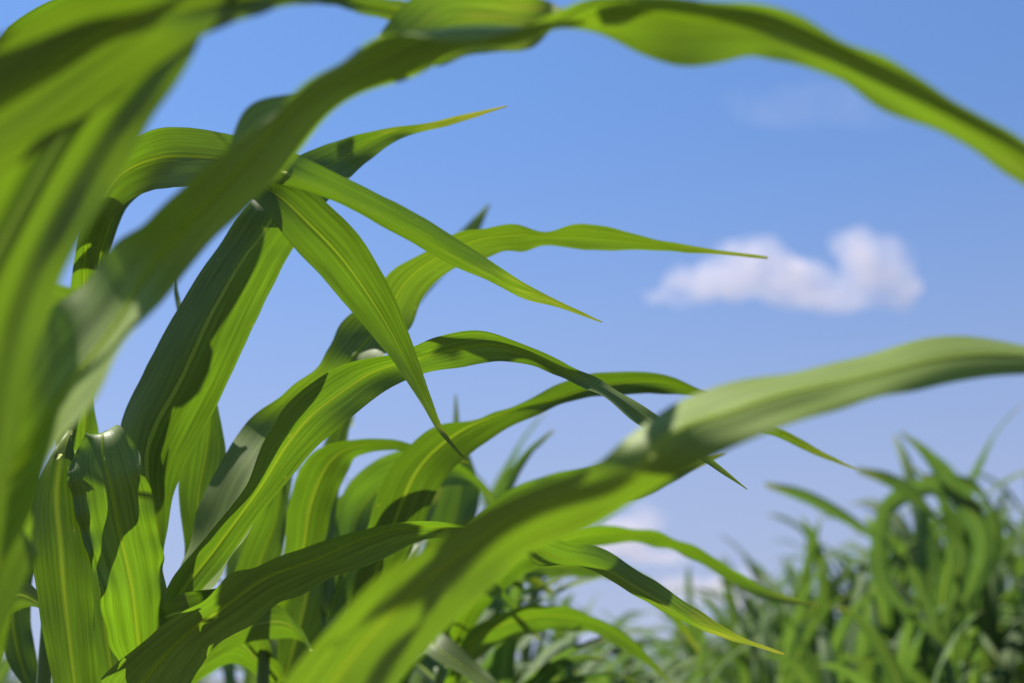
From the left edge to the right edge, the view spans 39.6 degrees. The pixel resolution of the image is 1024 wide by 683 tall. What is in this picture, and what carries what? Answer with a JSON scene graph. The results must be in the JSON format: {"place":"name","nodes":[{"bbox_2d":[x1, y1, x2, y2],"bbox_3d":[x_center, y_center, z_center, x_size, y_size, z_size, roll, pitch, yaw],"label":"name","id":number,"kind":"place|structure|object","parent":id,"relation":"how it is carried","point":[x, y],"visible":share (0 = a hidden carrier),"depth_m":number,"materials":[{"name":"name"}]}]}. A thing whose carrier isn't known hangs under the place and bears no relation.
{"place":"outdoors","nodes":[
{"label":"outdoors","id":0,"kind":"place"},
{"bbox_2d":[7,681,242,682],"bbox_3d":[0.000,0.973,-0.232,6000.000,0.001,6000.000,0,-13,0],"label":"ground","id":1,"kind":"structure","parent":0,"point":[197,682],"depth_m":671.16,"materials":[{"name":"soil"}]},
{"bbox_2d":[0,656,10,682],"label":"maize plant","id":2,"kind":"object","parent":1,"relation":"on","point":[5,668],"visible":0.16,"depth_m":3.16,"materials":[{"name":"green plant"}]},
{"bbox_2d":[5,0,70,31],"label":"maize plant","id":3,"kind":"object","parent":1,"relation":"on","point":[40,9],"visible":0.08,"depth_m":1.65,"materials":[{"name":"green plant"}]},
{"bbox_2d":[199,669,219,682],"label":"maize plant","id":4,"kind":"object","parent":1,"relation":"on","point":[205,678],"visible":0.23,"depth_m":18.04,"materials":[{"name":"green plant"}]},
{"bbox_2d":[221,663,256,682],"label":"maize plant","id":5,"kind":"object","parent":1,"relation":"on","point":[229,673],"visible":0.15,"depth_m":3.41,"materials":[{"name":"green plant"}]},
{"bbox_2d":[4,127,601,682],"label":"maize plant","id":6,"kind":"object","parent":1,"relation":"on","point":[324,237],"visible":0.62,"depth_m":1.39,"materials":[{"name":"green plant"}]},
{"bbox_2d":[191,417,468,682],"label":"maize plant","id":7,"kind":"object","parent":1,"relation":"on","point":[307,518],"visible":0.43,"depth_m":1.92,"materials":[{"name":"green plant"}]},
{"bbox_2d":[218,467,533,681],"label":"maize plant","id":8,"kind":"object","parent":1,"relation":"on","point":[420,545],"visible":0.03,"depth_m":4.14,"materials":[{"name":"green plant"}]},
{"bbox_2d":[399,665,414,682],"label":"maize plant","id":9,"kind":"object","parent":1,"relation":"on","point":[406,678],"depth_m":2.79,"materials":[{"name":"green plant"}]},
{"bbox_2d":[67,105,783,682],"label":"maize plant","id":10,"kind":"object","parent":1,"relation":"on","point":[145,457],"visible":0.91,"depth_m":1.48,"materials":[{"name":"green plant"}]},
{"bbox_2d":[218,576,638,682],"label":"maize plant","id":11,"kind":"object","parent":1,"relation":"on","point":[492,608],"visible":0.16,"depth_m":2.54,"materials":[{"name":"green plant"}]},
{"bbox_2d":[344,478,590,667],"bbox_3d":[-0.312,1.268,4.747,1.319,1.732,0.732,-5,-14,19],"label":"maize plant","id":12,"kind":"object","parent":1,"relation":"on","point":[556,599],"visible":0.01,"depth_m":4.89,"materials":[{"name":"green plant"}]},
{"bbox_2d":[410,663,542,682],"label":"maize plant","id":13,"kind":"object","parent":1,"relation":"on","point":[519,666],"visible":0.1,"depth_m":2.94,"materials":[{"name":"green plant"}]},
{"bbox_2d":[411,577,555,682],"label":"maize plant","id":14,"kind":"object","parent":1,"relation":"on","point":[499,611],"visible":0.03,"depth_m":3.05,"materials":[{"name":"green plant"}]},
{"bbox_2d":[425,410,547,682],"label":"maize plant","id":15,"kind":"object","parent":1,"relation":"on","point":[501,477],"visible":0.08,"depth_m":4.41,"materials":[{"name":"green plant"}]},
{"bbox_2d":[463,660,531,682],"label":"maize plant","id":16,"kind":"object","parent":1,"relation":"on","point":[518,678],"visible":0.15,"depth_m":4.58,"materials":[{"name":"green plant"}]},
{"bbox_2d":[409,666,613,682],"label":"maize plant","id":17,"kind":"object","parent":1,"relation":"on","point":[596,680],"visible":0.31,"depth_m":3.10,"materials":[{"name":"green plant"}]},
{"bbox_2d":[0,0,1023,664],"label":"maize plant","id":18,"kind":"object","parent":1,"relation":"on","point":[86,86],"visible":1,"depth_m":0.81,"materials":[{"name":"green plant"}]},
{"bbox_2d":[413,574,612,682],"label":"maize plant","id":19,"kind":"object","parent":1,"relation":"on","point":[502,664],"visible":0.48,"depth_m":2.56,"materials":[{"name":"green plant"}]},
{"bbox_2d":[410,645,635,682],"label":"maize plant","id":20,"kind":"object","parent":1,"relation":"on","point":[586,669],"visible":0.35,"depth_m":3.67,"materials":[{"name":"green plant"}]},
{"bbox_2d":[460,577,586,682],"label":"maize plant","id":21,"kind":"object","parent":1,"relation":"on","point":[556,589],"visible":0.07,"depth_m":3.60,"materials":[{"name":"green plant"}]},
{"bbox_2d":[200,372,859,667],"bbox_3d":[0.017,0.779,1.924,0.862,1.376,0.637,0,-13,0],"label":"maize plant","id":22,"kind":"object","parent":1,"relation":"on","point":[415,478],"visible":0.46,"depth_m":1.81,"materials":[{"name":"green plant"}]},
{"bbox_2d":[418,610,653,682],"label":"maize plant","id":23,"kind":"object","parent":1,"relation":"on","point":[548,653],"visible":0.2,"depth_m":3.21,"materials":[{"name":"green plant"}]},
{"bbox_2d":[542,633,573,651],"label":"maize plant","id":24,"kind":"object","parent":1,"relation":"on","point":[545,648],"visible":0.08,"depth_m":5.56,"materials":[{"name":"green plant"}]},
{"bbox_2d":[506,573,630,682],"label":"maize plant","id":25,"kind":"object","parent":1,"relation":"on","point":[569,651],"visible":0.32,"depth_m":2.49,"materials":[{"name":"green plant"}]},
{"bbox_2d":[461,655,700,682],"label":"maize plant","id":26,"kind":"object","parent":1,"relation":"on","point":[464,678],"visible":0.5,"depth_m":3.23,"materials":[{"name":"green plant"}]},
{"bbox_2d":[350,204,816,682],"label":"maize plant","id":27,"kind":"object","parent":1,"relation":"on","point":[462,644],"visible":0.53,"depth_m":2.29,"materials":[{"name":"green plant"}]},
{"bbox_2d":[465,476,704,681],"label":"maize plant","id":28,"kind":"object","parent":1,"relation":"on","point":[525,652],"visible":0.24,"depth_m":4.63,"materials":[{"name":"green plant"}]},
{"bbox_2d":[569,638,604,655],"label":"maize plant","id":29,"kind":"object","parent":1,"relation":"on","point":[589,645],"visible":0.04,"depth_m":2.81,"materials":[{"name":"green plant"}]},
{"bbox_2d":[517,640,676,680],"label":"maize plant","id":30,"kind":"object","parent":1,"relation":"on","point":[597,647],"visible":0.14,"depth_m":4.96,"materials":[{"name":"green plant"}]},
{"bbox_2d":[549,600,654,680],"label":"maize plant","id":31,"kind":"object","parent":1,"relation":"on","point":[622,619],"visible":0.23,"depth_m":5.45,"materials":[{"name":"green plant"}]},
{"bbox_2d":[539,632,666,682],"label":"maize plant","id":32,"kind":"object","parent":1,"relation":"on","point":[633,673],"visible":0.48,"depth_m":4.43,"materials":[{"name":"green plant"}]},
{"bbox_2d":[550,592,697,682],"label":"maize plant","id":33,"kind":"object","parent":1,"relation":"on","point":[558,635],"visible":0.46,"depth_m":4.86,"materials":[{"name":"green plant"}]},
{"bbox_2d":[573,649,687,682],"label":"maize plant","id":34,"kind":"object","parent":1,"relation":"on","point":[654,677],"visible":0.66,"depth_m":4.05,"materials":[{"name":"green plant"}]},
{"bbox_2d":[530,640,739,682],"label":"maize plant","id":35,"kind":"object","parent":1,"relation":"on","point":[682,677],"visible":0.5,"depth_m":4.87,"materials":[{"name":"green plant"}]},
{"bbox_2d":[579,638,697,672],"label":"maize plant","id":36,"kind":"object","parent":1,"relation":"on","point":[615,649],"visible":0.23,"depth_m":3.94,"materials":[{"name":"green plant"}]},
{"bbox_2d":[283,335,1023,682],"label":"maize plant","id":37,"kind":"object","parent":1,"relation":"on","point":[395,623],"visible":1,"depth_m":0.82,"materials":[{"name":"green plant"}]},
{"bbox_2d":[599,590,723,682],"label":"maize plant","id":38,"kind":"object","parent":1,"relation":"on","point":[632,661],"visible":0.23,"depth_m":6.10,"materials":[{"name":"green plant"}]},
{"bbox_2d":[600,648,726,682],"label":"maize plant","id":39,"kind":"object","parent":1,"relation":"on","point":[671,679],"visible":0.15,"depth_m":5.97,"materials":[{"name":"green plant"}]},
{"bbox_2d":[636,601,693,682],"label":"maize plant","id":40,"kind":"object","parent":1,"relation":"on","point":[674,636],"visible":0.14,"depth_m":6.34,"materials":[{"name":"green plant"}]},
{"bbox_2d":[626,566,723,682],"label":"maize plant","id":41,"kind":"object","parent":1,"relation":"on","point":[689,601],"visible":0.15,"depth_m":7.22,"materials":[{"name":"green plant"}]},
{"bbox_2d":[603,647,749,681],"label":"maize plant","id":42,"kind":"object","parent":1,"relation":"on","point":[712,669],"visible":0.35,"depth_m":5.35,"materials":[{"name":"green plant"}]},
{"bbox_2d":[626,617,727,682],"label":"maize plant","id":43,"kind":"object","parent":1,"relation":"on","point":[706,649],"visible":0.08,"depth_m":8.60,"materials":[{"name":"green plant"}]},
{"bbox_2d":[556,635,800,682],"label":"maize plant","id":44,"kind":"object","parent":1,"relation":"on","point":[616,680],"visible":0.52,"depth_m":4.09,"materials":[{"name":"green plant"}]},
{"bbox_2d":[618,612,749,682],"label":"maize plant","id":45,"kind":"object","parent":1,"relation":"on","point":[729,664],"visible":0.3,"depth_m":5.43,"materials":[{"name":"green plant"}]},
{"bbox_2d":[645,634,726,677],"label":"maize plant","id":46,"kind":"object","parent":1,"relation":"on","point":[658,659],"visible":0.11,"depth_m":8.46,"materials":[{"name":"green plant"}]},
{"bbox_2d":[654,631,723,682],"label":"maize plant","id":47,"kind":"object","parent":1,"relation":"on","point":[699,673],"visible":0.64,"depth_m":5.09,"materials":[{"name":"green plant"}]},
{"bbox_2d":[647,638,778,677],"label":"maize plant","id":48,"kind":"object","parent":1,"relation":"on","point":[685,654],"visible":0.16,"depth_m":6.35,"materials":[{"name":"green plant"}]},
{"bbox_2d":[705,587,724,623],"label":"maize plant","id":49,"kind":"object","parent":1,"relation":"on","point":[719,594],"visible":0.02,"depth_m":9.20,"materials":[{"name":"green plant"}]},
{"bbox_2d":[664,635,775,680],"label":"maize plant","id":50,"kind":"object","parent":1,"relation":"on","point":[721,647],"visible":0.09,"depth_m":7.75,"materials":[{"name":"green plant"}]},
{"bbox_2d":[672,661,778,682],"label":"maize plant","id":51,"kind":"object","parent":1,"relation":"on","point":[715,679],"visible":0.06,"depth_m":5.67,"materials":[{"name":"green plant"}]},
{"bbox_2d":[689,588,775,682],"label":"maize plant","id":52,"kind":"object","parent":1,"relation":"on","point":[745,671],"visible":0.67,"depth_m":5.19,"materials":[{"name":"green plant"}]},
{"bbox_2d":[651,557,837,679],"bbox_3d":[1.085,1.832,6.835,1.222,1.604,0.845,4,-14,-16],"label":"maize plant","id":53,"kind":"object","parent":1,"relation":"on","point":[731,600],"visible":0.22,"depth_m":6.77,"materials":[{"name":"green plant"}]},
{"bbox_2d":[648,608,845,682],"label":"maize plant","id":54,"kind":"object","parent":1,"relation":"on","point":[717,657],"visible":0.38,"depth_m":5.46,"materials":[{"name":"green plant"}]},
{"bbox_2d":[719,585,776,638],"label":"maize plant","id":55,"kind":"object","parent":1,"relation":"on","point":[724,615],"visible":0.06,"depth_m":8.72,"materials":[{"name":"green plant"}]},
{"bbox_2d":[670,555,836,655],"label":"maize plant","id":56,"kind":"object","parent":1,"relation":"on","point":[745,611],"visible":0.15,"depth_m":8.38,"materials":[{"name":"green plant"}]},
{"bbox_2d":[704,557,833,680],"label":"maize plant","id":57,"kind":"object","parent":1,"relation":"on","point":[762,571],"visible":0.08,"depth_m":8.28,"materials":[{"name":"green plant"}]},
{"bbox_2d":[692,561,851,682],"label":"maize plant","id":58,"kind":"object","parent":1,"relation":"on","point":[765,667],"visible":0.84,"depth_m":4.67,"materials":[{"name":"green plant"}]},
{"bbox_2d":[751,545,805,645],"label":"maize plant","id":59,"kind":"object","parent":1,"relation":"on","point":[782,586],"visible":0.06,"depth_m":8.45,"materials":[{"name":"green plant"}]},
{"bbox_2d":[704,536,861,671],"bbox_3d":[1.204,1.669,6.297,0.815,1.672,1.183,-5,-14,21],"label":"maize plant","id":60,"kind":"object","parent":1,"relation":"on","point":[755,613],"visible":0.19,"depth_m":6.52,"materials":[{"name":"green plant"}]},
{"bbox_2d":[746,603,838,682],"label":"maize plant","id":61,"kind":"object","parent":1,"relation":"on","point":[811,673],"visible":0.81,"depth_m":4.21,"materials":[{"name":"green plant"}]},
{"bbox_2d":[715,519,869,668],"bbox_3d":[1.146,1.564,5.777,0.649,1.635,1.229,-1,-13,4],"label":"maize plant","id":62,"kind":"object","parent":1,"relation":"on","point":[805,578],"visible":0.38,"depth_m":5.86,"materials":[{"name":"green plant"}]},
{"bbox_2d":[743,538,856,651],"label":"maize plant","id":63,"kind":"object","parent":1,"relation":"on","point":[790,578],"visible":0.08,"depth_m":7.96,"materials":[{"name":"green plant"}]},
{"bbox_2d":[705,590,919,682],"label":"maize plant","id":64,"kind":"object","parent":1,"relation":"on","point":[842,627],"visible":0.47,"depth_m":4.87,"materials":[{"name":"green plant"}]},
{"bbox_2d":[734,514,892,682],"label":"maize plant","id":65,"kind":"object","parent":1,"relation":"on","point":[825,595],"visible":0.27,"depth_m":5.71,"materials":[{"name":"green plant"}]},
{"bbox_2d":[746,576,922,682],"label":"maize plant","id":66,"kind":"object","parent":1,"relation":"on","point":[790,609],"visible":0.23,"depth_m":5.62,"materials":[{"name":"green plant"}]},
{"bbox_2d":[765,507,910,648],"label":"maize plant","id":67,"kind":"object","parent":1,"relation":"on","point":[802,529],"visible":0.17,"depth_m":7.19,"materials":[{"name":"green plant"}]},
{"bbox_2d":[774,566,921,642],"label":"maize plant","id":68,"kind":"object","parent":1,"relation":"on","point":[846,586],"visible":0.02,"depth_m":7.69,"materials":[{"name":"green plant"}]},
{"bbox_2d":[784,541,915,682],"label":"maize plant","id":69,"kind":"object","parent":1,"relation":"on","point":[857,642],"visible":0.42,"depth_m":5.13,"materials":[{"name":"green plant"}]},
{"bbox_2d":[813,553,912,603],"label":"maize plant","id":70,"kind":"object","parent":1,"relation":"on","point":[842,586],"visible":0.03,"depth_m":8.88,"materials":[{"name":"green plant"}]},
{"bbox_2d":[758,540,1002,652],"bbox_3d":[1.549,1.626,6.015,0.709,1.624,1.277,7,-15,-26],"label":"maize plant","id":71,"kind":"object","parent":1,"relation":"on","point":[840,567],"visible":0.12,"depth_m":6.31,"materials":[{"name":"green plant"}]},
{"bbox_2d":[840,504,921,612],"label":"maize plant","id":72,"kind":"object","parent":1,"relation":"on","point":[899,536],"visible":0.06,"depth_m":8.23,"materials":[{"name":"green plant"}]},
{"bbox_2d":[765,432,1003,682],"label":"maize plant","id":73,"kind":"object","parent":1,"relation":"on","point":[948,482],"visible":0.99,"depth_m":4.35,"materials":[{"name":"green plant"}]},
{"bbox_2d":[772,503,1004,682],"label":"maize plant","id":74,"kind":"object","parent":1,"relation":"on","point":[891,617],"visible":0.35,"depth_m":5.32,"materials":[{"name":"green plant"}]},
{"bbox_2d":[846,539,944,633],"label":"maize plant","id":75,"kind":"object","parent":1,"relation":"on","point":[867,552],"visible":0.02,"depth_m":6.84,"materials":[{"name":"green plant"}]},
{"bbox_2d":[815,605,993,682],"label":"maize plant","id":76,"kind":"object","parent":1,"relation":"on","point":[893,670],"visible":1,"depth_m":3.79,"materials":[{"name":"green plant"}]},
{"bbox_2d":[816,502,1010,639],"bbox_3d":[1.932,1.521,6.002,1.293,1.823,0.783,-1,-13,3],"label":"maize plant","id":77,"kind":"object","parent":1,"relation":"on","point":[940,557],"visible":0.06,"depth_m":6.07,"materials":[{"name":"green plant"}]},
{"bbox_2d":[870,584,960,682],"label":"maize plant","id":78,"kind":"object","parent":1,"relation":"on","point":[905,654],"visible":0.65,"depth_m":4.50,"materials":[{"name":"green plant"}]},
{"bbox_2d":[811,565,1023,655],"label":"maize plant","id":79,"kind":"object","parent":1,"relation":"on","point":[893,569],"visible":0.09,"depth_m":5.86,"materials":[{"name":"green plant"}]},
{"bbox_2d":[888,547,947,592],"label":"maize plant","id":80,"kind":"object","parent":1,"relation":"on","point":[945,550],"visible":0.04,"depth_m":6.00,"materials":[{"name":"green plant"}]},
{"bbox_2d":[819,463,1023,682],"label":"maize plant","id":81,"kind":"object","parent":1,"relation":"on","point":[984,623],"visible":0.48,"depth_m":4.90,"materials":[{"name":"green plant"}]},
{"bbox_2d":[866,499,980,620],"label":"maize plant","id":82,"kind":"object","parent":1,"relation":"on","point":[938,536],"visible":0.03,"depth_m":6.72,"materials":[{"name":"green plant"}]},
{"bbox_2d":[824,552,1023,672],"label":"maize plant","id":83,"kind":"object","parent":1,"relation":"on","point":[850,559],"visible":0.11,"depth_m":5.74,"materials":[{"name":"green plant"}]},
{"bbox_2d":[835,490,1015,611],"bbox_3d":[2.170,1.645,6.733,1.297,1.921,0.685,-2,-14,7],"label":"maize plant","id":84,"kind":"object","parent":1,"relation":"on","point":[893,538],"visible":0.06,"depth_m":6.78,"materials":[{"name":"green plant"}]},
{"bbox_2d":[839,403,1023,682],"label":"maize plant","id":85,"kind":"object","parent":1,"relation":"on","point":[920,551],"visible":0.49,"depth_m":5.05,"materials":[{"name":"green plant"}]},
{"bbox_2d":[843,522,1023,682],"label":"maize plant","id":86,"kind":"object","parent":1,"relation":"on","point":[1011,591],"visible":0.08,"depth_m":5.75,"materials":[{"name":"green plant"}]},
{"bbox_2d":[851,567,1016,682],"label":"maize plant","id":87,"kind":"object","parent":1,"relation":"on","point":[966,646],"visible":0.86,"depth_m":4.40,"materials":[{"name":"green plant"}]},
{"bbox_2d":[867,545,1017,586],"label":"maize plant","id":88,"kind":"object","parent":1,"relation":"on","point":[1014,547],"depth_m":6.39,"materials":[{"name":"green plant"}]},
{"bbox_2d":[864,519,1023,682],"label":"maize plant","id":89,"kind":"object","parent":1,"relation":"on","point":[1019,570],"visible":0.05,"depth_m":5.98,"materials":[{"name":"green plant"}]},
{"bbox_2d":[900,510,1006,591],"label":"maize plant","id":90,"kind":"object","parent":1,"relation":"on","point":[1003,582],"visible":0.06,"depth_m":6.38,"materials":[{"name":"green plant"}]},
{"bbox_2d":[899,475,1023,546],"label":"maize plant","id":91,"kind":"object","parent":1,"relation":"on","point":[931,519],"visible":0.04,"depth_m":9.30,"materials":[{"name":"green plant"}]},
{"bbox_2d":[922,525,1020,614],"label":"maize plant","id":92,"kind":"object","parent":1,"relation":"on","point":[1003,569],"visible":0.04,"depth_m":6.52,"materials":[{"name":"green plant"}]},
{"bbox_2d":[920,523,1023,682],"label":"maize plant","id":93,"kind":"object","parent":1,"relation":"on","point":[1019,537],"visible":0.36,"depth_m":5.53,"materials":[{"name":"green plant"}]},
{"bbox_2d":[935,500,1023,658],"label":"maize plant","id":94,"kind":"object","parent":1,"relation":"on","point":[1003,561],"visible":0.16,"depth_m":5.81,"materials":[{"name":"green plant"}]},
{"bbox_2d":[953,469,1022,590],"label":"maize plant","id":95,"kind":"object","parent":1,"relation":"on","point":[1000,503],"visible":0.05,"depth_m":7.90,"materials":[{"name":"green plant"}]},
{"bbox_2d":[967,473,1023,511],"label":"maize plant","id":96,"kind":"object","parent":1,"relation":"on","point":[1010,495],"visible":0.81,"depth_m":7.54,"materials":[{"name":"green plant"}]},
{"bbox_2d":[986,514,1023,682],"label":"maize plant","id":97,"kind":"object","parent":1,"relation":"on","point":[1009,607],"visible":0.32,"depth_m":5.06,"materials":[{"name":"green plant"}]},
{"bbox_2d":[1000,572,1023,681],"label":"maize plant","id":98,"kind":"object","parent":1,"relation":"on","point":[1017,603],"visible":0.19,"depth_m":6.04,"materials":[{"name":"green plant"}]},
{"bbox_2d":[1000,579,1023,681],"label":"maize plant","id":99,"kind":"object","parent":1,"relation":"on","point":[1015,675],"visible":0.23,"depth_m":5.07,"materials":[{"name":"green plant"}]},
{"bbox_2d":[1004,512,1023,578],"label":"maize plant","id":100,"kind":"object","parent":1,"relation":"on","point":[1011,560],"visible":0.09,"depth_m":6.24,"materials":[{"name":"green plant"}]},
{"bbox_2d":[1008,574,1023,613],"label":"maize plant","id":101,"kind":"object","parent":1,"relation":"on","point":[1020,587],"visible":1,"depth_m":4.60,"materials":[{"name":"green plant"}]},
{"bbox_2d":[1012,526,1020,563],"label":"maize plant","id":102,"kind":"object","parent":1,"relation":"on","point":[1017,556],"visible":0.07,"depth_m":8.66,"materials":[{"name":"green plant"}]},
{"bbox_2d":[0,0,1023,680],"label":"sky","id":103,"kind":"structure","parent":0,"point":[877,230],"materials":[{"name":"blue"}]}
]}

